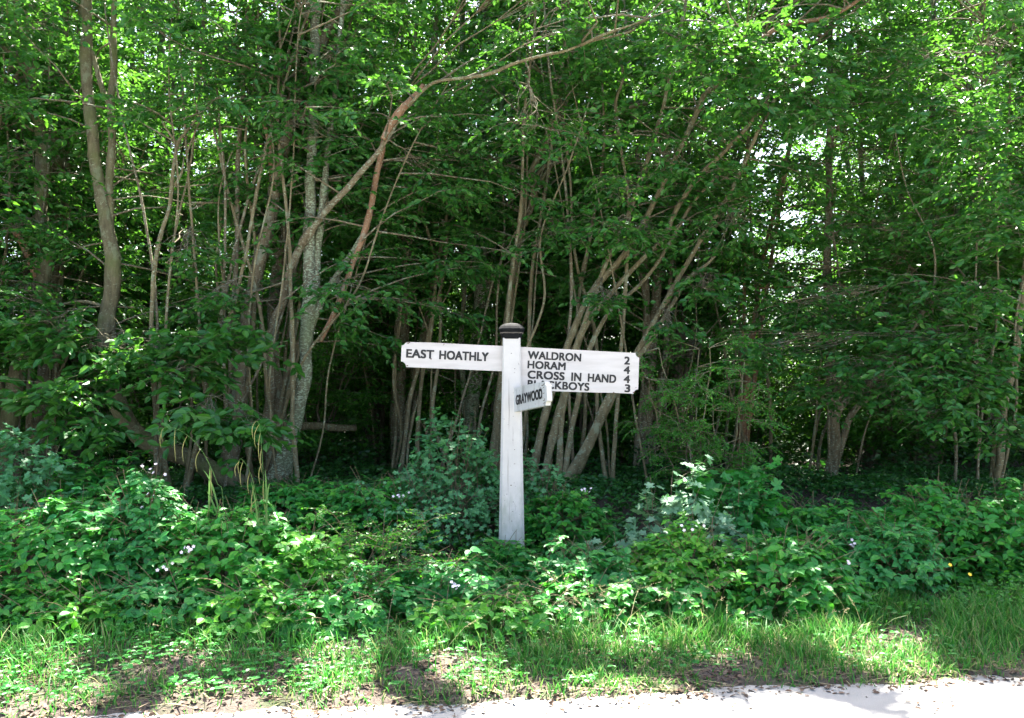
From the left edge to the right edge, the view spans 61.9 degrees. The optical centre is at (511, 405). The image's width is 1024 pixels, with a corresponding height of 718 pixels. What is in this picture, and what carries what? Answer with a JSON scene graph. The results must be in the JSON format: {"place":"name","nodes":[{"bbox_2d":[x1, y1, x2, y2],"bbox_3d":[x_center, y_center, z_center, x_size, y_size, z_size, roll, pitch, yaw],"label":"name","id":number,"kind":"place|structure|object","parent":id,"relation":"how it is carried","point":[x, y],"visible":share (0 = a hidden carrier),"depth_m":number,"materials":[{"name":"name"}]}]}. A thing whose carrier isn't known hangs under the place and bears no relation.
{"place":"outdoors","nodes":[
{"label":"outdoors","id":0,"kind":"place"},
{"bbox_2d":[0,552,1023,717],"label":"grass","id":1,"kind":"structure","parent":0,"point":[991,624],"depth_m":5.25,"materials":[{"name":"plant"}]},
{"bbox_2d":[0,418,1023,717],"bbox_3d":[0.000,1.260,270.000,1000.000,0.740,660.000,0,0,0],"label":"ground","id":2,"kind":"structure","parent":0,"point":[248,702],"depth_m":4.95,"materials":[{"name":"soil"}]},
{"bbox_2d":[0,422,83,541],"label":"shrub","id":3,"kind":"object","parent":2,"relation":"on","point":[48,464],"visible":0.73,"depth_m":7.32,"materials":[{"name":"green plant"}]},
{"bbox_2d":[0,559,108,640],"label":"bramble bush","id":4,"kind":"object","parent":2,"relation":"on","point":[18,596],"visible":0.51,"depth_m":5.57,"materials":[{"name":"green plant"}]},
{"bbox_2d":[0,0,125,435],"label":"slender tree","id":5,"kind":"object","parent":2,"relation":"on","point":[5,189],"visible":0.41,"depth_m":9.25,"materials":[{"name":"green plant"}]},
{"bbox_2d":[1,486,135,581],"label":"bush","id":6,"kind":"object","parent":2,"relation":"on","point":[98,505],"visible":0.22,"depth_m":6.23,"materials":[{"name":"green plant"}]},
{"bbox_2d":[0,480,143,607],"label":"bramble bush","id":7,"kind":"object","parent":2,"relation":"on","point":[65,550],"visible":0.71,"depth_m":5.90,"materials":[{"name":"green plant"}]},
{"bbox_2d":[0,297,148,465],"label":"understorey shrub","id":8,"kind":"object","parent":2,"relation":"on","point":[24,424],"visible":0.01,"depth_m":13.10,"materials":[{"name":"green plant"}]},
{"bbox_2d":[0,571,163,644],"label":"bramble bush","id":9,"kind":"object","parent":2,"relation":"on","point":[97,608],"visible":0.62,"depth_m":5.49,"materials":[{"name":"green plant"}]},
{"bbox_2d":[0,0,176,444],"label":"slender tree","id":10,"kind":"object","parent":2,"relation":"on","point":[64,298],"visible":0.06,"depth_m":12.89,"materials":[{"name":"green plant"}]},
{"bbox_2d":[0,0,179,476],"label":"woodland tree","id":11,"kind":"object","parent":2,"relation":"on","point":[40,297],"visible":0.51,"depth_m":9.91,"materials":[{"name":"green plant"}]},
{"bbox_2d":[0,13,195,425],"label":"slender tree","id":12,"kind":"object","parent":2,"relation":"on","point":[14,251],"visible":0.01,"depth_m":14.14,"materials":[{"name":"green plant"}]},
{"bbox_2d":[0,0,197,472],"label":"woodland tree","id":13,"kind":"object","parent":2,"relation":"on","point":[45,372],"visible":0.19,"depth_m":10.97,"materials":[{"name":"green plant"}]},
{"bbox_2d":[12,448,187,524],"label":"bramble bush","id":14,"kind":"object","parent":2,"relation":"on","point":[90,480],"visible":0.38,"depth_m":7.71,"materials":[{"name":"green plant"}]},
{"bbox_2d":[0,1,258,468],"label":"woodland tree","id":15,"kind":"object","parent":2,"relation":"on","point":[179,128],"visible":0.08,"depth_m":12.74,"materials":[{"name":"green plant"}]},
{"bbox_2d":[75,460,212,606],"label":"bramble bush","id":16,"kind":"object","parent":2,"relation":"on","point":[143,515],"visible":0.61,"depth_m":6.08,"materials":[{"name":"green plant"}]},
{"bbox_2d":[6,236,286,469],"bbox_3d":[-5.097,-0.498,12.420,3.778,3.508,3.540,0,0,15],"label":"understorey shrub","id":17,"kind":"object","parent":2,"relation":"on","point":[143,420],"visible":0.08,"depth_m":12.25,"materials":[{"name":"green plant"}]},
{"bbox_2d":[23,1,269,459],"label":"slender tree","id":18,"kind":"object","parent":2,"relation":"on","point":[164,184],"visible":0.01,"depth_m":14.00,"materials":[{"name":"green plant"}]},
{"bbox_2d":[38,0,275,458],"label":"woodland tree","id":19,"kind":"object","parent":2,"relation":"on","point":[183,212],"visible":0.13,"depth_m":13.97,"materials":[{"name":"green plant"}]},
{"bbox_2d":[75,557,247,635],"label":"bramble bush","id":20,"kind":"object","parent":2,"relation":"on","point":[147,591],"visible":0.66,"depth_m":5.63,"materials":[{"name":"green plant"}]},
{"bbox_2d":[40,0,316,490],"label":"woodland tree","id":21,"kind":"object","parent":2,"relation":"on","point":[210,346],"visible":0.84,"depth_m":8.51,"materials":[{"name":"green plant"}]},
{"bbox_2d":[72,0,288,409],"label":"slender tree","id":22,"kind":"object","parent":2,"relation":"on","point":[148,54],"visible":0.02,"depth_m":16.48,"materials":[{"name":"green plant"}]},
{"bbox_2d":[159,426,264,586],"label":"drooping sedge","id":23,"kind":"object","parent":2,"relation":"on","point":[212,488],"visible":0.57,"depth_m":6.30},
{"bbox_2d":[0,0,434,492],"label":"woodland tree","id":24,"kind":"object","parent":2,"relation":"on","point":[43,341],"visible":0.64,"depth_m":9.20,"materials":[{"name":"green plant"}]},
{"bbox_2d":[138,490,307,622],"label":"bramble bush","id":25,"kind":"object","parent":2,"relation":"on","point":[216,537],"visible":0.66,"depth_m":5.98,"materials":[{"name":"green plant"}]},
{"bbox_2d":[223,421,269,561],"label":"drooping sedge","id":26,"kind":"object","parent":2,"relation":"on","point":[265,496],"visible":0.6,"depth_m":6.20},
{"bbox_2d":[178,562,328,644],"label":"bramble bush","id":27,"kind":"object","parent":2,"relation":"on","point":[225,606],"visible":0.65,"depth_m":5.52,"materials":[{"name":"green plant"}]},
{"bbox_2d":[170,0,346,421],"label":"slender tree","id":28,"kind":"object","parent":2,"relation":"on","point":[234,197],"depth_m":19.85,"materials":[{"name":"green plant"}]},
{"bbox_2d":[218,459,313,578],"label":"drooping sedge","id":29,"kind":"object","parent":2,"relation":"on","point":[255,499],"visible":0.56,"depth_m":6.15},
{"bbox_2d":[191,468,377,538],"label":"bramble bush","id":30,"kind":"object","parent":2,"relation":"on","point":[297,498],"visible":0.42,"depth_m":7.68,"materials":[{"name":"green plant"}]},
{"bbox_2d":[229,510,380,612],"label":"bramble bush","id":31,"kind":"object","parent":2,"relation":"on","point":[301,544],"visible":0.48,"depth_m":6.10,"materials":[{"name":"green plant"}]},
{"bbox_2d":[214,568,399,648],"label":"bramble bush","id":32,"kind":"object","parent":2,"relation":"on","point":[326,602],"visible":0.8,"depth_m":5.53,"materials":[{"name":"green plant"}]},
{"bbox_2d":[214,20,407,453],"bbox_3d":[-3.697,-3.721,16.819,4.296,9.766,4.481,0,0,45],"label":"slender tree","id":33,"kind":"object","parent":2,"relation":"on","point":[327,411],"depth_m":16.61,"materials":[{"name":"green plant"}]},
{"bbox_2d":[212,290,436,473],"bbox_3d":[-2.745,-0.325,12.250,2.690,2.899,2.784,0,0,18],"label":"understorey shrub","id":34,"kind":"object","parent":2,"relation":"on","point":[321,371],"visible":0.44,"depth_m":12.07,"materials":[{"name":"green plant"}]},
{"bbox_2d":[185,2,467,461],"bbox_3d":[-2.824,-4.395,14.258,5.118,11.156,4.908,0,0,-23],"label":"slender tree","id":35,"kind":"object","parent":2,"relation":"on","point":[319,323],"visible":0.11,"depth_m":13.71,"materials":[{"name":"green plant"}]},
{"bbox_2d":[301,422,356,431],"bbox_3d":[-2.516,0.297,11.705,0.780,0.139,0.125,0,0,-32],"label":"fallen log","id":36,"kind":"object","parent":2,"relation":"on","point":[328,426],"visible":0.94,"depth_m":11.67,"materials":[{"name":"brown wood"}]},
{"bbox_2d":[96,0,576,486],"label":"woodland tree","id":37,"kind":"object","parent":2,"relation":"on","point":[286,133],"visible":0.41,"depth_m":9.38,"materials":[{"name":"green plant"}]},
{"bbox_2d":[304,560,439,637],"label":"bramble bush","id":38,"kind":"object","parent":2,"relation":"on","point":[350,588],"visible":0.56,"depth_m":5.73,"materials":[{"name":"green plant"}]},
{"bbox_2d":[302,468,449,558],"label":"bramble bush","id":39,"kind":"object","parent":2,"relation":"on","point":[363,495],"visible":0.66,"depth_m":7.40,"materials":[{"name":"green plant"}]},
{"bbox_2d":[276,0,477,462],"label":"woodland tree","id":40,"kind":"object","parent":2,"relation":"on","point":[381,417],"visible":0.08,"depth_m":13.95,"materials":[{"name":"green plant"}]},
{"bbox_2d":[120,0,647,486],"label":"woodland tree","id":41,"kind":"object","parent":2,"relation":"on","point":[310,306],"visible":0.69,"depth_m":9.26,"materials":[{"name":"green plant"}]},
{"bbox_2d":[96,0,683,481],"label":"woodland tree","id":42,"kind":"object","parent":2,"relation":"on","point":[398,84],"visible":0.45,"depth_m":9.15,"materials":[{"name":"green plant"}]},
{"bbox_2d":[294,504,492,610],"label":"bush","id":43,"kind":"object","parent":2,"relation":"on","point":[378,547],"visible":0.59,"depth_m":6.22,"materials":[{"name":"plant"}]},
{"bbox_2d":[318,310,470,456],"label":"understorey shrub","id":44,"kind":"object","parent":2,"relation":"on","point":[413,430],"visible":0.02,"depth_m":15.75,"materials":[{"name":"green plant"}]},
{"bbox_2d":[330,0,499,433],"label":"slender tree","id":45,"kind":"object","parent":2,"relation":"on","point":[435,172],"depth_m":16.84,"materials":[{"name":"green plant"}]},
{"bbox_2d":[332,464,498,560],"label":"bush","id":46,"kind":"object","parent":2,"relation":"on","point":[478,504],"visible":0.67,"depth_m":7.40,"materials":[{"name":"green plant"}]},
{"bbox_2d":[320,0,560,467],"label":"woodland tree","id":47,"kind":"object","parent":2,"relation":"on","point":[404,336],"visible":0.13,"depth_m":12.96,"materials":[{"name":"green plant"}]},
{"bbox_2d":[378,546,520,618],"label":"bramble bush","id":48,"kind":"object","parent":2,"relation":"on","point":[436,578],"visible":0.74,"depth_m":6.02,"materials":[{"name":"green plant"}]},
{"bbox_2d":[330,5,582,478],"bbox_3d":[-1.007,-1.924,11.129,3.709,6.015,2.652,0,0,-8],"label":"woodland tree","id":49,"kind":"object","parent":2,"relation":"on","point":[432,217],"visible":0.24,"depth_m":10.78,"materials":[{"name":"green plant"}]},
{"bbox_2d":[388,407,528,546],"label":"field maple","id":50,"kind":"object","parent":2,"relation":"on","point":[426,457],"visible":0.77,"depth_m":7.66,"materials":[{"name":"green plant"}]},
{"bbox_2d":[371,285,566,467],"bbox_3d":[-0.736,-0.374,13.035,3.169,3.140,3.382,0,0,26],"label":"understorey shrub","id":51,"kind":"object","parent":2,"relation":"on","point":[486,420],"visible":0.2,"depth_m":12.50,"materials":[{"name":"green plant"}]},
{"bbox_2d":[397,576,556,645],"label":"bramble bush","id":52,"kind":"object","parent":2,"relation":"on","point":[445,607],"visible":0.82,"depth_m":5.55,"materials":[{"name":"green plant"}]},
{"bbox_2d":[371,0,619,467],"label":"woodland tree","id":53,"kind":"object","parent":2,"relation":"on","point":[470,400],"visible":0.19,"depth_m":12.45,"materials":[{"name":"green plant"}]},
{"bbox_2d":[405,277,586,446],"bbox_3d":[-0.543,-0.536,15.122,3.241,3.375,3.132,0,0,-16],"label":"understorey shrub","id":54,"kind":"object","parent":2,"relation":"on","point":[484,413],"visible":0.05,"depth_m":14.84,"materials":[{"name":"green plant"}]},
{"bbox_2d":[141,555,861,664],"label":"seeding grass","id":55,"kind":"structure","parent":2,"relation":"on","point":[601,595],"depth_m":5.55,"materials":[{"name":"plant"}]},
{"bbox_2d":[459,531,546,582],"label":"bramble bush","id":56,"kind":"object","parent":2,"relation":"on","point":[502,554],"visible":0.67,"depth_m":6.88,"materials":[{"name":"green plant"}]},
{"bbox_2d":[0,558,1023,704],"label":"verge herbs","id":57,"kind":"object","parent":2,"relation":"on","point":[126,665],"visible":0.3,"depth_m":5.06,"materials":[{"name":"green plant"}]},
{"bbox_2d":[0,488,1023,623],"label":"mixed undergrowth","id":58,"kind":"object","parent":2,"relation":"on","point":[909,605],"visible":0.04,"depth_m":6.31,"materials":[{"name":"green plant"}]},
{"bbox_2d":[0,457,1023,569],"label":"undergrowth","id":59,"kind":"object","parent":2,"relation":"on","point":[870,479],"visible":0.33,"depth_m":9.35,"materials":[{"name":"green plant"}]},
{"bbox_2d":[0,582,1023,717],"bbox_3d":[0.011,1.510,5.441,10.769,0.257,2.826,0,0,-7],"label":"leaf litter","id":60,"kind":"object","parent":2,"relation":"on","point":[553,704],"visible":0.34,"depth_m":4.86,"materials":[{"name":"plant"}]},
{"bbox_2d":[401,323,638,547],"bbox_3d":[0.069,0.523,6.987,2.024,2.442,0.806,0,0,0],"label":"signpost","id":61,"kind":"object","parent":2,"relation":"on","point":[533,378],"visible":1,"depth_m":7.25,"materials":[{"name":"paint"}]},
{"bbox_2d":[19,404,1023,476],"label":"undergrowth","id":62,"kind":"object","parent":2,"relation":"on","point":[805,444],"visible":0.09,"depth_m":12.09,"materials":[{"name":"green plant"}]},
{"bbox_2d":[408,0,661,465],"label":"slender tree","id":63,"kind":"object","parent":2,"relation":"on","point":[553,340],"visible":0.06,"depth_m":13.23,"materials":[{"name":"green plant"}]},
{"bbox_2d":[428,0,648,463],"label":"woodland tree","id":64,"kind":"object","parent":2,"relation":"on","point":[540,79],"visible":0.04,"depth_m":13.90,"materials":[{"name":"green plant"}]},
{"bbox_2d":[523,449,583,538],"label":"field maple","id":65,"kind":"object","parent":2,"relation":"on","point":[536,474],"visible":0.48,"depth_m":7.95,"materials":[{"name":"green plant"}]},
{"bbox_2d":[498,480,625,553],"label":"bramble bush","id":66,"kind":"object","parent":2,"relation":"on","point":[566,500],"visible":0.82,"depth_m":7.56,"materials":[{"name":"green plant"}]},
{"bbox_2d":[465,273,682,469],"bbox_3d":[0.924,-0.645,12.990,3.480,3.624,3.363,0,0,2],"label":"understorey shrub","id":67,"kind":"object","parent":2,"relation":"on","point":[562,331],"visible":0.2,"depth_m":12.55,"materials":[{"name":"green plant"}]},
{"bbox_2d":[503,557,659,636],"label":"bramble bush","id":68,"kind":"object","parent":2,"relation":"on","point":[620,595],"visible":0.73,"depth_m":5.74,"materials":[{"name":"green plant"}]},
{"bbox_2d":[505,532,662,620],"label":"bramble bush","id":69,"kind":"object","parent":2,"relation":"on","point":[588,560],"visible":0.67,"depth_m":6.20,"materials":[{"name":"green plant"}]},
{"bbox_2d":[388,0,785,485],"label":"woodland tree","id":70,"kind":"object","parent":2,"relation":"on","point":[535,219],"visible":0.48,"depth_m":10.44,"materials":[{"name":"green plant"}]},
{"bbox_2d":[509,0,688,488],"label":"woodland tree","id":71,"kind":"object","parent":2,"relation":"on","point":[611,223],"visible":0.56,"depth_m":9.59,"materials":[{"name":"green plant"}]},
{"bbox_2d":[491,2,706,447],"bbox_3d":[1.516,-4.788,14.917,4.918,11.764,4.087,0,0,0],"label":"woodland tree","id":72,"kind":"object","parent":2,"relation":"on","point":[577,422],"visible":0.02,"depth_m":14.66,"materials":[{"name":"green plant"}]},
{"bbox_2d":[426,0,802,472],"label":"woodland tree","id":73,"kind":"object","parent":2,"relation":"on","point":[648,417],"visible":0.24,"depth_m":11.95,"materials":[{"name":"green plant"}]},
{"bbox_2d":[584,454,746,578],"bbox_3d":[1.261,0.959,6.828,1.349,1.102,0.665,0,0,0],"label":"maple sapling","id":74,"kind":"object","parent":2,"relation":"on","point":[671,505],"visible":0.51,"depth_m":6.83,"materials":[{"name":"green plant"}]},
{"bbox_2d":[410,0,925,489],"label":"woodland tree","id":75,"kind":"object","parent":2,"relation":"on","point":[752,72],"visible":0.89,"depth_m":9.28,"materials":[{"name":"green plant"}]},
{"bbox_2d":[540,1,813,456],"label":"slender tree","id":76,"kind":"object","parent":2,"relation":"on","point":[636,401],"visible":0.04,"depth_m":14.71,"materials":[{"name":"green plant"}]},
{"bbox_2d":[619,507,755,615],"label":"bramble bush","id":77,"kind":"object","parent":2,"relation":"on","point":[670,545],"visible":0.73,"depth_m":6.17,"materials":[{"name":"green plant"}]},
{"bbox_2d":[626,563,769,629],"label":"bramble bush","id":78,"kind":"object","parent":2,"relation":"on","point":[689,590],"visible":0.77,"depth_m":5.79,"materials":[{"name":"green plant"}]},
{"bbox_2d":[579,0,823,468],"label":"woodland tree","id":79,"kind":"object","parent":2,"relation":"on","point":[678,366],"visible":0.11,"depth_m":12.57,"materials":[{"name":"green plant"}]},
{"bbox_2d":[612,331,802,504],"bbox_3d":[1.974,0.191,8.674,1.786,1.865,1.697,0,0,0],"label":"hawthorn bush","id":80,"kind":"object","parent":2,"relation":"on","point":[694,443],"visible":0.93,"depth_m":8.58,"materials":[{"name":"green plant"}]},
{"bbox_2d":[683,479,783,569],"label":"bramble bush","id":81,"kind":"object","parent":2,"relation":"on","point":[750,503],"visible":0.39,"depth_m":6.99,"materials":[{"name":"green plant"}]},
{"bbox_2d":[638,3,832,436],"bbox_3d":[4.267,-4.181,17.794,4.908,10.696,4.706,0,0,0],"label":"slender tree","id":82,"kind":"object","parent":2,"relation":"on","point":[781,260],"visible":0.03,"depth_m":17.36,"materials":[{"name":"green plant"}]},
{"bbox_2d":[658,305,819,449],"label":"understorey shrub","id":83,"kind":"object","parent":2,"relation":"on","point":[727,393],"visible":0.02,"depth_m":17.68,"materials":[{"name":"green plant"}]},
{"bbox_2d":[685,454,800,549],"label":"sycamore sapling","id":84,"kind":"object","parent":2,"relation":"on","point":[758,475],"visible":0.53,"depth_m":7.19,"materials":[{"name":"green plant"}]},
{"bbox_2d":[668,323,846,464],"bbox_3d":[3.828,-0.133,13.629,2.562,2.538,2.734,0,0,-17],"label":"understorey shrub","id":85,"kind":"object","parent":2,"relation":"on","point":[731,423],"visible":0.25,"depth_m":13.53,"materials":[{"name":"green plant"}]},
{"bbox_2d":[655,0,884,466],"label":"woodland tree","id":86,"kind":"object","parent":2,"relation":"on","point":[744,430],"visible":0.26,"depth_m":11.97,"materials":[{"name":"green plant"}]},
{"bbox_2d":[714,302,866,457],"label":"understorey shrub","id":87,"kind":"object","parent":2,"relation":"on","point":[807,415],"visible":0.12,"depth_m":16.29,"materials":[{"name":"green plant"}]},
{"bbox_2d":[704,521,879,626],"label":"bramble bush","id":88,"kind":"object","parent":2,"relation":"on","point":[787,559],"visible":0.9,"depth_m":6.00,"materials":[{"name":"green plant"}]},
{"bbox_2d":[711,486,875,550],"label":"bramble bush","id":89,"kind":"object","parent":2,"relation":"on","point":[803,518],"visible":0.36,"depth_m":7.47,"materials":[{"name":"green plant"}]},
{"bbox_2d":[773,110,910,400],"bbox_3d":[8.946,-3.699,22.752,4.302,9.622,4.440,0,0,32],"label":"slender tree","id":90,"kind":"object","parent":2,"relation":"on","point":[821,255],"visible":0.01,"depth_m":22.82,"materials":[{"name":"green plant"}]},
{"bbox_2d":[746,13,953,449],"bbox_3d":[6.817,-3.721,17.317,4.437,9.617,4.300,0,0,-28],"label":"slender tree","id":91,"kind":"object","parent":2,"relation":"on","point":[815,140],"visible":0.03,"depth_m":17.22,"materials":[{"name":"green plant"}]},
{"bbox_2d":[683,0,1023,478],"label":"woodland tree","id":92,"kind":"object","parent":2,"relation":"on","point":[829,219],"visible":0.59,"depth_m":10.47,"materials":[{"name":"green plant"}]},
{"bbox_2d":[700,0,1023,495],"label":"woodland tree","id":93,"kind":"object","parent":2,"relation":"on","point":[974,221],"visible":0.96,"depth_m":8.70,"materials":[{"name":"green plant"}]},
{"bbox_2d":[809,507,958,604],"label":"bramble bush","id":94,"kind":"object","parent":2,"relation":"on","point":[872,550],"visible":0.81,"depth_m":6.46,"materials":[{"name":"green plant"}]},
{"bbox_2d":[747,229,1021,470],"bbox_3d":[5.452,-0.725,12.650,3.611,3.760,3.489,0,0,-28],"label":"understorey shrub","id":95,"kind":"object","parent":2,"relation":"on","point":[855,434],"visible":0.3,"depth_m":12.34,"materials":[{"name":"green plant"}]},
{"bbox_2d":[767,0,1011,465],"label":"woodland tree","id":96,"kind":"object","parent":2,"relation":"on","point":[861,177],"visible":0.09,"depth_m":13.26,"materials":[{"name":"green plant"}]},
{"bbox_2d":[799,0,1023,469],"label":"woodland tree","id":97,"kind":"object","parent":2,"relation":"on","point":[951,4],"visible":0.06,"depth_m":12.87,"materials":[{"name":"green plant"}]},
{"bbox_2d":[824,0,1023,458],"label":"slender tree","id":98,"kind":"object","parent":2,"relation":"on","point":[951,209],"visible":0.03,"depth_m":14.88,"materials":[{"name":"green plant"}]},
{"bbox_2d":[854,482,1016,541],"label":"bramble bush","id":99,"kind":"object","parent":2,"relation":"on","point":[890,507],"visible":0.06,"depth_m":8.09,"materials":[{"name":"green plant"}]},
{"bbox_2d":[849,310,1023,460],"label":"understorey shrub","id":100,"kind":"object","parent":2,"relation":"on","point":[985,418],"visible":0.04,"depth_m":14.68,"materials":[{"name":"green plant"}]},
{"bbox_2d":[851,0,1023,459],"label":"slender tree","id":101,"kind":"object","parent":2,"relation":"on","point":[973,88],"visible":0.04,"depth_m":14.26,"materials":[{"name":"green plant"}]},
{"bbox_2d":[873,473,1023,588],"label":"bramble bush","id":102,"kind":"object","parent":2,"relation":"on","point":[928,511],"visible":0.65,"depth_m":6.87,"materials":[{"name":"green plant"}]},
{"bbox_2d":[926,0,1023,415],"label":"slender tree","id":103,"kind":"object","parent":2,"relation":"on","point":[1013,268],"visible":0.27,"depth_m":9.96,"materials":[{"name":"green plant"}]},
{"bbox_2d":[945,476,1023,591],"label":"bramble bush","id":104,"kind":"object","parent":2,"relation":"on","point":[1015,533],"visible":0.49,"depth_m":6.82,"materials":[{"name":"green plant"}]},
{"bbox_2d":[0,0,1023,405],"label":"sky","id":105,"kind":"structure","parent":0,"point":[786,218],"materials":[{"name":"white"}]},
{"bbox_2d":[61,675,1023,717],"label":"road","id":106,"kind":"structure","parent":0,"point":[1001,698],"depth_m":4.53,"materials":[{"name":"asphalt"}]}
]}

